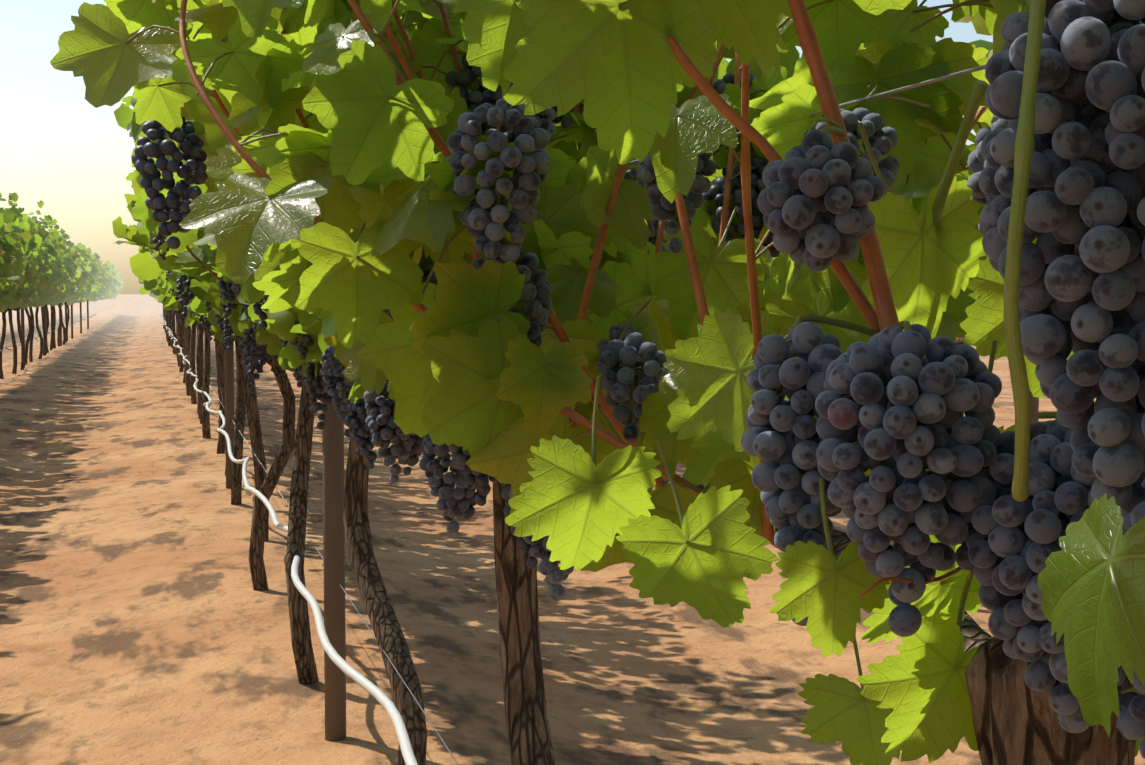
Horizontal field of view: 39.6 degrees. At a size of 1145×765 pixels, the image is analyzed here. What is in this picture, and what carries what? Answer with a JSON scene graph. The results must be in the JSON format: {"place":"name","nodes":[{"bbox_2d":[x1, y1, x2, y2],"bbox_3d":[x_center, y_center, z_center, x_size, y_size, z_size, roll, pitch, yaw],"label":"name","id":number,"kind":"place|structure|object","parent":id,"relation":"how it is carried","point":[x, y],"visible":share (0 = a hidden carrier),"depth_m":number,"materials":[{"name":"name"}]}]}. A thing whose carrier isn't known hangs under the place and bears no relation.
{"place":"outdoors","nodes":[
{"label":"outdoors","id":0,"kind":"place"},
{"bbox_2d":[0,0,992,293],"label":"sky","id":1,"kind":"structure","parent":0,"point":[60,150],"materials":[{"name":"white"}]},
{"bbox_2d":[0,294,1144,764],"bbox_3d":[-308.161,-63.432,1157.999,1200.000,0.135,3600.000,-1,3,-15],"label":"ground","id":2,"kind":"structure","parent":0,"point":[142,622],"depth_m":6.32,"materials":[{"name":"soil"}]},
{"bbox_2d":[0,0,1044,764],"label":"vine","id":3,"kind":"object","parent":2,"relation":"on","point":[456,362],"depth_m":1.39,"materials":[{"name":"green plant"}]},
{"bbox_2d":[131,53,782,568],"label":"grape bunches","id":4,"kind":"object","parent":3,"relation":"attached to","point":[175,209],"visible":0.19,"depth_m":1.98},
{"bbox_2d":[122,10,799,415],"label":"vine leaves","id":5,"kind":"object","parent":3,"relation":"on","point":[214,138],"visible":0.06,"depth_m":3.23,"materials":[{"name":"green plant"}]},
{"bbox_2d":[0,9,992,357],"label":"vine leaves","id":6,"kind":"object","parent":3,"relation":"on","point":[40,265],"visible":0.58,"depth_m":19.98,"materials":[{"name":"green plant"}]},
{"bbox_2d":[124,0,986,547],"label":"vine shoots","id":7,"kind":"object","parent":3,"relation":"on","point":[742,78],"visible":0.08,"depth_m":1.42,"materials":[{"name":"brown plant"}]},
{"bbox_2d":[125,0,1024,493],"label":"vine petioles","id":8,"kind":"object","parent":3,"relation":"on","point":[553,138],"visible":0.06,"depth_m":1.38,"materials":[{"name":"plant"}]},
{"bbox_2d":[320,0,1144,764],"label":"grapes","id":9,"kind":"object","parent":3,"relation":"attached to","point":[1082,284],"visible":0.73,"depth_m":0.76,"materials":[{"name":"food"}]},
{"bbox_2d":[335,0,1144,764],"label":"vine leaves","id":10,"kind":"object","parent":3,"relation":"on","point":[617,66],"depth_m":0.90,"materials":[{"name":"green plant"}]},
{"bbox_2d":[577,0,1023,596],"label":"canes","id":11,"kind":"object","parent":3,"relation":"on","point":[883,316],"visible":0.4,"depth_m":0.85,"materials":[{"name":"brown plant"}]},
{"bbox_2d":[808,0,1045,501],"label":"green shoots","id":12,"kind":"object","parent":3,"relation":"on","point":[1024,146],"visible":0.96,"depth_m":0.58,"materials":[{"name":"green plant"}]},
{"bbox_2d":[11,300,1038,740],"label":"vine posts","id":13,"kind":"object","parent":2,"relation":"on","point":[333,560],"visible":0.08,"depth_m":4.45,"materials":[{"name":"brown wood"}]},
{"bbox_2d":[0,313,417,764],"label":"drip line","id":14,"kind":"object","parent":13,"relation":"attached to","point":[367,685],"visible":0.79,"depth_m":4.09,"materials":[{"name":"white plastic"}]},
{"bbox_2d":[0,65,985,764],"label":"vine wires","id":15,"kind":"object","parent":13,"relation":"attached to","point":[982,67],"visible":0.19,"depth_m":1.16,"materials":[{"name":"grey metal"}]}
]}

